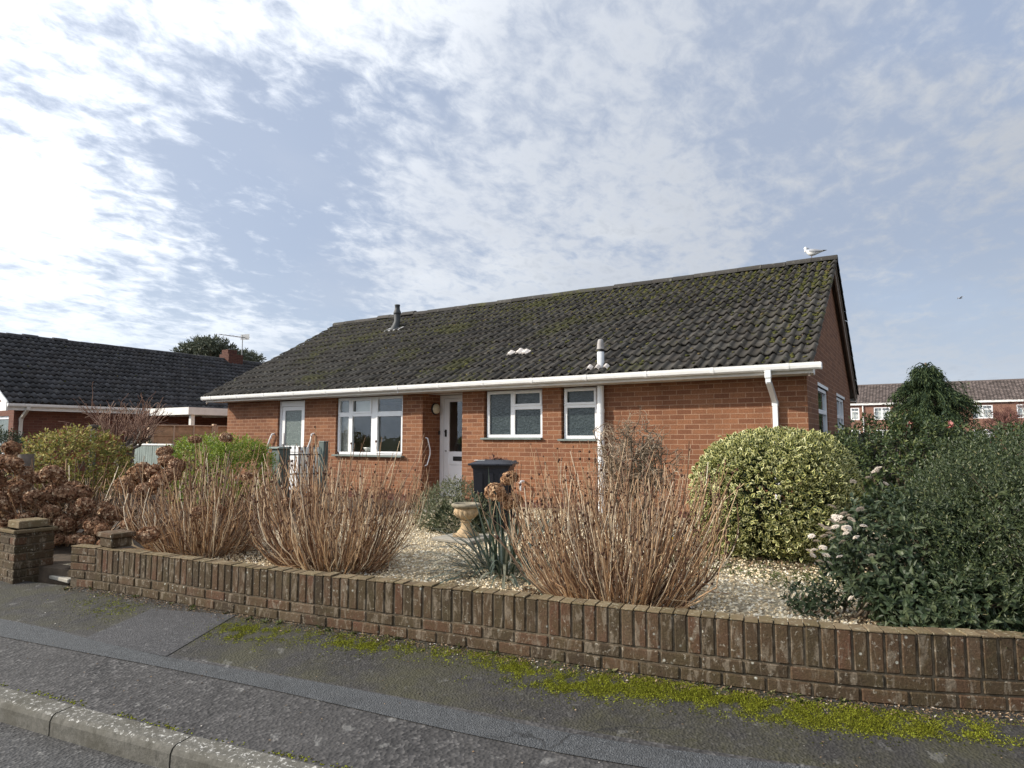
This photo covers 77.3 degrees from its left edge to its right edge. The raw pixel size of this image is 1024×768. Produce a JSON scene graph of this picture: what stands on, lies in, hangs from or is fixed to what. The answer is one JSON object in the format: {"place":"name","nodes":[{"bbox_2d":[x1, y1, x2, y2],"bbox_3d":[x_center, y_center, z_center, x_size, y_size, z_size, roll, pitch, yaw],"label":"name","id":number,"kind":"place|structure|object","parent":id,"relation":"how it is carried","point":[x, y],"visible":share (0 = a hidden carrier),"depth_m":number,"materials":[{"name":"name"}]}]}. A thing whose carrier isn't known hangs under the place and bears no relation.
{"place":"outdoors","nodes":[
{"label":"outdoors","id":0,"kind":"place"},
{"bbox_2d":[0,424,34,479],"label":"round shrub","id":1,"kind":"object","parent":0,"point":[16,438],"visible":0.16,"depth_m":13.56,"materials":[{"name":"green plant"}]},
{"bbox_2d":[16,454,34,512],"bbox_3d":[-6.527,1.451,8.565,0.220,1.026,0.220,-3,-6,32],"label":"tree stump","id":2,"kind":"object","parent":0,"point":[28,459],"visible":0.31,"depth_m":8.54,"materials":[{"name":"plant"}]},
{"bbox_2d":[0,722,156,767],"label":"road","id":3,"kind":"structure","parent":0,"point":[21,747],"depth_m":3.24,"materials":[{"name":"grey asphalt"}]},
{"bbox_2d":[0,581,1023,767],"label":"pavement","id":4,"kind":"structure","parent":0,"point":[255,718],"depth_m":3.40,"materials":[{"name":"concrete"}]},
{"bbox_2d":[85,609,234,655],"bbox_3d":[-2.567,1.781,4.649,0.861,0.074,0.722,-1,-5,17],"label":"pavement repair patch","id":5,"kind":"object","parent":4,"relation":"on","point":[153,635],"visible":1,"depth_m":4.64,"materials":[{"name":"grey asphalt"}]},
{"bbox_2d":[0,682,349,767],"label":"kerb moss","id":6,"kind":"object","parent":4,"relation":"on","point":[288,754],"visible":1,"depth_m":3.31,"materials":[{"name":"green plant"}]},
{"bbox_2d":[0,619,809,767],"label":"pavement trench strip","id":7,"kind":"object","parent":4,"relation":"on","point":[539,737],"visible":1,"depth_m":3.33,"materials":[{"name":"concrete"}]},
{"bbox_2d":[64,586,846,701],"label":"wall weeds","id":8,"kind":"object","parent":4,"relation":"on","point":[553,661],"depth_m":4.03,"materials":[{"name":"green plant"}]},
{"bbox_2d":[13,595,1001,766],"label":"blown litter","id":9,"kind":"object","parent":4,"relation":"on","point":[435,679],"visible":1,"depth_m":3.52,"materials":[{"name":"brown plant"}]},
{"bbox_2d":[24,593,1023,760],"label":"moss fringe","id":10,"kind":"object","parent":4,"relation":"on","point":[820,730],"visible":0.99,"depth_m":3.32,"materials":[{"name":"green plant"}]},
{"bbox_2d":[44,592,1023,750],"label":"pavement moss","id":11,"kind":"object","parent":4,"relation":"on","point":[805,725],"visible":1,"depth_m":3.45,"materials":[{"name":"green plant"}]},
{"bbox_2d":[60,586,1023,725],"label":"leaf litter","id":12,"kind":"object","parent":4,"relation":"on","point":[860,705],"visible":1,"depth_m":3.74,"materials":[{"name":"brown plant"}]},
{"bbox_2d":[0,0,1023,384],"label":"sky","id":13,"kind":"structure","parent":0,"point":[278,173],"materials":[{"name":"blue"}]},
{"bbox_2d":[38,450,1023,585],"bbox_3d":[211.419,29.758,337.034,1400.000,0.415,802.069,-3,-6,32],"label":"garden soil","id":14,"kind":"structure","parent":0,"point":[61,556],"depth_m":7.29,"materials":[{"name":"brown soil"}]},
{"bbox_2d":[0,517,57,583],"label":"brick pillar","id":15,"kind":"structure","parent":14,"relation":"on","point":[26,548],"depth_m":6.09,"materials":[{"name":"brown brick"}]},
{"bbox_2d":[2,422,136,501],"bbox_3d":[-8.522,1.527,12.486,2.155,1.565,2.182,-3,-6,32],"label":"photinia","id":16,"kind":"object","parent":14,"relation":"on","point":[107,439],"visible":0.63,"depth_m":12.26,"materials":[{"name":"green plant"}]},
{"bbox_2d":[0,440,169,547],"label":"hydrangea","id":17,"kind":"object","parent":14,"relation":"on","point":[48,500],"visible":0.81,"depth_m":7.03,"materials":[{"name":"brown plant"}]},
{"bbox_2d":[86,424,98,486],"bbox_3d":[-8.894,1.617,13.542,0.240,1.525,0.234,-3,-6,32],"label":"timber post","id":18,"kind":"object","parent":14,"relation":"on","point":[93,427],"visible":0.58,"depth_m":13.54,"materials":[{"name":"brown wood"}]},
{"bbox_2d":[58,381,178,494],"bbox_3d":[-8.368,1.209,14.008,2.633,2.486,2.090,-3,-6,32],"label":"pollarded tree","id":19,"kind":"object","parent":14,"relation":"on","point":[142,424],"visible":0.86,"depth_m":13.86,"materials":[{"name":"brown plant"}]},
{"bbox_2d":[0,332,264,478],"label":"neighbour bungalow","id":20,"kind":"object","parent":14,"relation":"on","point":[44,381],"visible":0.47,"depth_m":21.09,"materials":[{"name":"tile"}]},
{"bbox_2d":[0,416,8,453],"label":"window","id":21,"kind":"structure","parent":20,"relation":"in","point":[4,420],"depth_m":18.43,"materials":[{"name":"white plastic"}]},
{"bbox_2d":[133,444,175,485],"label":"board gate","id":22,"kind":"structure","parent":14,"relation":"on","point":[147,451],"depth_m":15.60,"materials":[{"name":"white paint"}]},
{"bbox_2d":[135,407,227,424],"bbox_3d":[-9.285,2.049,22.602,2.960,2.140,6.350,-3,-6,32],"label":"carport","id":23,"kind":"object","parent":14,"relation":"on","point":[191,412],"visible":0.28,"depth_m":19.76,"materials":[{"name":"white paint"}]},
{"bbox_2d":[146,424,226,479],"bbox_3d":[-8.079,2.026,19.043,0.105,1.630,5.510,-3,-6,32],"label":"panel fence","id":24,"kind":"object","parent":14,"relation":"on","point":[169,434],"visible":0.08,"depth_m":17.58,"materials":[{"name":"brown wood"}]},
{"bbox_2d":[76,432,314,557],"bbox_3d":[-3.245,1.182,6.858,1.975,1.332,1.932,-1,-5,17],"label":"hydrangea","id":25,"kind":"object","parent":14,"relation":"on","point":[147,479],"visible":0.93,"depth_m":6.50,"materials":[{"name":"brown plant"}]},
{"bbox_2d":[170,333,249,359],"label":"pine tree","id":26,"kind":"object","parent":14,"relation":"on","point":[215,346],"visible":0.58,"depth_m":54.04,"materials":[{"name":"green plant"}]},
{"bbox_2d":[164,431,281,517],"bbox_3d":[-4.741,1.448,10.364,2.038,1.368,1.379,-3,-6,32],"label":"bright hedge","id":27,"kind":"object","parent":14,"relation":"on","point":[245,444],"visible":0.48,"depth_m":10.11,"materials":[{"name":"green plant"}]},
{"bbox_2d":[49,509,439,582],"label":"garden path","id":28,"kind":"structure","parent":14,"relation":"on","point":[62,579],"depth_m":5.99,"materials":[{"name":"concrete"}]},
{"bbox_2d":[240,348,266,361],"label":"pine tree","id":29,"kind":"object","parent":14,"relation":"on","point":[254,357],"visible":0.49,"depth_m":57.77,"materials":[{"name":"green plant"}]},
{"bbox_2d":[269,447,291,501],"bbox_3d":[-4.134,1.648,11.374,0.290,1.060,0.280,-3,-6,32],"label":"storage bin","id":30,"kind":"object","parent":14,"relation":"on","point":[282,451],"visible":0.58,"depth_m":11.31,"materials":[{"name":"green paint"}]},
{"bbox_2d":[297,447,318,506],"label":"white panels","id":31,"kind":"object","parent":14,"relation":"on","point":[307,451],"visible":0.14,"depth_m":10.90,"materials":[{"name":"paint"}]},
{"bbox_2d":[318,441,328,508],"bbox_3d":[-3.186,1.545,10.779,0.140,1.165,0.110,-3,-6,32],"label":"gate post","id":32,"kind":"object","parent":14,"relation":"on","point":[323,445],"visible":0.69,"depth_m":10.76,"materials":[{"name":"green paint"}]},
{"bbox_2d":[288,446,319,502],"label":"iron gate","id":33,"kind":"structure","parent":32,"relation":"attached to","point":[304,465],"depth_m":10.64,"materials":[{"name":"metal"}]},
{"bbox_2d":[221,426,430,573],"bbox_3d":[-1.718,1.115,6.047,2.194,1.431,1.701,-3,-6,32],"label":"hydrangea","id":34,"kind":"object","parent":14,"relation":"on","point":[331,546],"visible":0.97,"depth_m":5.73,"materials":[{"name":"brown plant"}]},
{"bbox_2d":[411,474,511,533],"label":"shrub","id":35,"kind":"object","parent":14,"relation":"on","point":[438,517],"visible":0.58,"depth_m":8.22,"materials":[{"name":"green plant"}]},
{"bbox_2d":[393,469,587,594],"bbox_3d":[-0.080,1.458,5.622,1.910,1.453,1.909,-1,-5,9],"label":"strap leaved plant","id":36,"kind":"object","parent":14,"relation":"on","point":[499,561],"visible":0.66,"depth_m":5.55,"materials":[{"name":"green plant"}]},
{"bbox_2d":[201,255,858,517],"bbox_3d":[0.444,0.232,15.320,13.521,4.803,8.327,-3,-6,32],"label":"brick bungalow","id":37,"kind":"object","parent":14,"relation":"on","point":[699,362],"visible":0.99,"depth_m":11.73,"materials":[{"name":"red brick"}]},
{"bbox_2d":[280,406,304,489],"bbox_3d":[-4.949,1.439,14.410,0.750,1.865,0.115,-3,-6,32],"label":"door","id":38,"kind":"structure","parent":37,"relation":"in","point":[293,417],"depth_m":14.45,"materials":[{"name":"white plastic"}]},
{"bbox_2d":[363,447,370,451],"bbox_3d":[-2.954,1.373,13.358,0.300,0.100,0.300,-3,-6,32],"label":"dish","id":39,"kind":"object","parent":37,"relation":"on","point":[368,448],"visible":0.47,"depth_m":13.25,"materials":[{"name":"white ceramic"}]},
{"bbox_2d":[331,396,403,457],"bbox_3d":[-2.925,0.877,13.162,1.960,1.225,0.250,-3,-6,32],"label":"window","id":40,"kind":"structure","parent":37,"relation":"in","point":[365,406],"depth_m":13.36,"materials":[{"name":"white plastic"}]},
{"bbox_2d":[444,398,461,496],"bbox_3d":[-1.032,1.240,12.527,0.780,1.925,0.095,-3,-6,32],"label":"front door","id":41,"kind":"structure","parent":37,"relation":"in","point":[452,459],"depth_m":12.66,"materials":[{"name":"white plastic"}]},
{"bbox_2d":[480,389,541,439],"bbox_3d":[-0.001,0.549,11.347,1.265,0.875,0.165,-3,-6,32],"label":"window","id":42,"kind":"structure","parent":37,"relation":"in","point":[514,414],"depth_m":11.35,"materials":[{"name":"white plastic"}]},
{"bbox_2d":[557,387,597,440],"bbox_3d":[1.116,0.501,10.651,0.740,0.895,0.165,-3,-6,32],"label":"window","id":43,"kind":"structure","parent":37,"relation":"in","point":[580,403],"depth_m":10.68,"materials":[{"name":"white plastic"}]},
{"bbox_2d":[804,247,825,257],"bbox_3d":[5.787,-2.518,12.209,0.396,0.235,0.138,-2,-5,24],"label":"gull","id":44,"kind":"object","parent":37,"relation":"on","point":[811,252],"visible":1,"depth_m":12.19,"materials":[{"name":"white"}]},
{"bbox_2d":[817,382,827,440],"bbox_3d":[5.010,0.718,10.341,0.092,1.400,1.370,-3,-6,32],"label":"window","id":45,"kind":"structure","parent":37,"relation":"in","point":[822,404],"depth_m":10.55,"materials":[{"name":"white plastic"}]},
{"bbox_2d":[836,393,844,432],"bbox_3d":[6.581,0.929,12.847,0.092,1.400,1.640,-3,-6,32],"label":"window","id":46,"kind":"structure","parent":37,"relation":"in","point":[840,416],"depth_m":12.96,"materials":[{"name":"white plastic"}]},
{"bbox_2d":[63,507,1019,626],"bbox_3d":[0.947,1.748,6.677,8.200,0.064,6.564,-3,-6,32],"label":"gravel bed","id":47,"kind":"object","parent":14,"relation":"on","point":[743,609],"visible":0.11,"depth_m":5.59,"materials":[{"name":"beige gravel"}]},
{"bbox_2d":[169,543,275,562],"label":"plant litter","id":48,"kind":"object","parent":47,"relation":"on","point":[240,557],"visible":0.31,"depth_m":6.35,"materials":[{"name":"brown plant"}]},
{"bbox_2d":[265,553,390,574],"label":"plant litter","id":49,"kind":"object","parent":47,"relation":"on","point":[365,573],"visible":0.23,"depth_m":5.70,"materials":[{"name":"brown plant"}]},
{"bbox_2d":[431,533,495,544],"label":"paving slab","id":50,"kind":"structure","parent":47,"relation":"on","point":[446,538],"depth_m":7.40,"materials":[{"name":"stone"}]},
{"bbox_2d":[451,502,480,537],"bbox_3d":[-0.544,1.606,7.575,0.356,0.388,0.356,-3,-6,32],"label":"stone urn","id":51,"kind":"object","parent":50,"relation":"on","point":[468,511],"visible":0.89,"depth_m":7.48,"materials":[{"name":"beige stone"}]},
{"bbox_2d":[468,459,518,528],"bbox_3d":[-0.237,1.456,8.482,0.580,0.908,0.702,-1,-5,8],"label":"wheelie bin","id":52,"kind":"object","parent":47,"relation":"on","point":[483,476],"visible":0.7,"depth_m":8.24,"materials":[{"name":"plastic"}]},
{"bbox_2d":[484,454,507,459],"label":"dead leaves","id":53,"kind":"object","parent":52,"relation":"on","point":[495,458],"visible":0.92,"depth_m":8.53,"materials":[{"name":"brown plant"}]},
{"bbox_2d":[517,585,697,611],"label":"plant litter","id":54,"kind":"object","parent":47,"relation":"on","point":[534,592],"visible":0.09,"depth_m":4.67,"materials":[{"name":"brown plant"}]},
{"bbox_2d":[587,406,686,534],"bbox_3d":[1.531,1.083,7.971,1.180,1.635,1.160,0,-5,-3],"label":"bare shrub","id":55,"kind":"object","parent":47,"relation":"on","point":[644,450],"visible":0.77,"depth_m":7.84,"materials":[{"name":"brown plant"}]},
{"bbox_2d":[659,550,834,580],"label":"ground cover","id":56,"kind":"object","parent":47,"relation":"on","point":[737,568],"visible":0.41,"depth_m":5.83,"materials":[{"name":"beige gravel"}]},
{"bbox_2d":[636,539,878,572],"bbox_3d":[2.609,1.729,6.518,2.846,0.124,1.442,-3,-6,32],"label":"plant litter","id":57,"kind":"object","parent":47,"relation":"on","point":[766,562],"visible":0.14,"depth_m":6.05,"materials":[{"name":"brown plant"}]},
{"bbox_2d":[757,571,862,597],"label":"ground cover","id":58,"kind":"object","parent":47,"relation":"on","point":[786,580],"visible":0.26,"depth_m":5.38,"materials":[{"name":"beige stone"}]},
{"bbox_2d":[791,593,877,624],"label":"plant litter","id":59,"kind":"object","parent":47,"relation":"on","point":[845,617],"visible":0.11,"depth_m":4.24,"materials":[{"name":"plant"}]},
{"bbox_2d":[68,544,1023,712],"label":"garden wall","id":60,"kind":"structure","parent":14,"relation":"on","point":[958,668],"depth_m":3.73,"materials":[{"name":"brick"}]},
{"bbox_2d":[96,529,135,547],"bbox_3d":[-3.620,1.415,5.855,0.270,0.130,0.220,-3,-6,32],"label":"wall end cap","id":61,"kind":"object","parent":60,"relation":"on","point":[116,538],"visible":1,"depth_m":5.79,"materials":[{"name":"brick"}]},
{"bbox_2d":[477,426,744,608],"bbox_3d":[0.770,1.000,4.799,1.932,1.366,1.845,-3,-6,32],"label":"hydrangea","id":62,"kind":"object","parent":14,"relation":"on","point":[647,587],"visible":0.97,"depth_m":4.48,"materials":[{"name":"brown plant"}]},
{"bbox_2d":[686,425,863,563],"bbox_3d":[2.752,1.160,6.731,1.686,1.453,1.742,-3,-6,32],"label":"variegated shrub","id":63,"kind":"object","parent":14,"relation":"on","point":[812,472],"visible":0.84,"depth_m":6.18,"materials":[{"name":"green plant"}]},
{"bbox_2d":[778,578,850,618],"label":"seedling shrub","id":64,"kind":"object","parent":14,"relation":"on","point":[797,603],"visible":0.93,"depth_m":4.29,"materials":[{"name":"green plant"}]},
{"bbox_2d":[850,385,864,433],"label":"terraced house","id":65,"kind":"structure","parent":14,"relation":"on","point":[857,409],"depth_m":73.38,"materials":[{"name":"brick"}]},
{"bbox_2d":[850,408,859,419],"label":"window","id":66,"kind":"structure","parent":65,"relation":"in","point":[854,411],"depth_m":73.48,"materials":[{"name":"white plastic"}]},
{"bbox_2d":[863,383,898,446],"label":"terraced house","id":67,"kind":"structure","parent":14,"relation":"on","point":[875,397],"depth_m":72.82,"materials":[{"name":"tile"}]},
{"bbox_2d":[874,407,889,419],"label":"window","id":68,"kind":"structure","parent":67,"relation":"in","point":[879,411],"depth_m":72.10,"materials":[{"name":"white plastic"}]},
{"bbox_2d":[839,431,932,492],"bbox_3d":[6.614,1.484,11.217,1.560,1.360,4.980,-3,-6,32],"label":"side fence","id":69,"kind":"object","parent":14,"relation":"on","point":[889,475],"visible":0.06,"depth_m":13.27,"materials":[{"name":"brown wood"}]},
{"bbox_2d":[806,466,1023,631],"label":"flowering shrub","id":70,"kind":"object","parent":14,"relation":"on","point":[884,591],"visible":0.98,"depth_m":3.88,"materials":[{"name":"green plant"}]},
{"bbox_2d":[828,407,1011,531],"bbox_3d":[5.033,1.112,8.193,2.310,1.659,1.487,-3,-6,32],"label":"rose bush","id":71,"kind":"object","parent":14,"relation":"on","point":[897,429],"visible":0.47,"depth_m":8.02,"materials":[{"name":"green plant"}]},
{"bbox_2d":[881,362,984,446],"bbox_3d":[19.765,1.412,30.078,4.327,4.938,4.576,-3,-6,32],"label":"conifer tree","id":72,"kind":"object","parent":14,"relation":"on","point":[927,390],"visible":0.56,"depth_m":29.58,"materials":[{"name":"green plant"}]},
{"bbox_2d":[852,413,1023,630],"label":"dark shrub","id":73,"kind":"object","parent":14,"relation":"on","point":[1002,496],"visible":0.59,"depth_m":3.84,"materials":[{"name":"green plant"}]},
{"bbox_2d":[899,420,1023,520],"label":"evergreen hedge","id":74,"kind":"object","parent":14,"relation":"on","point":[997,433],"visible":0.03,"depth_m":8.20,"materials":[{"name":"green plant"}]},
{"bbox_2d":[921,536,1023,659],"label":"juniper","id":75,"kind":"object","parent":14,"relation":"on","point":[984,568],"visible":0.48,"depth_m":3.47,"materials":[{"name":"green plant"}]},
{"bbox_2d":[951,379,1006,448],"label":"terraced house","id":76,"kind":"structure","parent":14,"relation":"on","point":[990,394],"depth_m":67.62,"materials":[{"name":"tile"}]},
{"bbox_2d":[974,405,992,417],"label":"window","id":77,"kind":"structure","parent":76,"relation":"in","point":[985,407],"depth_m":67.09,"materials":[{"name":"white plastic"}]},
{"bbox_2d":[978,398,1023,454],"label":"bare tree","id":78,"kind":"object","parent":14,"relation":"on","point":[1003,417],"visible":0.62,"depth_m":28.77,"materials":[{"name":"brown plant"}]},
{"bbox_2d":[1000,378,1023,432],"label":"terraced house","id":79,"kind":"structure","parent":14,"relation":"on","point":[1013,389],"depth_m":66.65,"materials":[{"name":"tile"}]},
{"bbox_2d":[1016,404,1023,417],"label":"window","id":80,"kind":"structure","parent":79,"relation":"in","point":[1021,410],"depth_m":65.60,"materials":[{"name":"white plastic"}]},
{"label":"ground","id":81,"kind":"structure","parent":0,"visible":0},
{"bbox_2d":[0,686,324,767],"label":"kerb","id":82,"kind":"structure","parent":81,"relation":"on","point":[151,745],"depth_m":3.26,"materials":[{"name":"concrete"}]}
]}

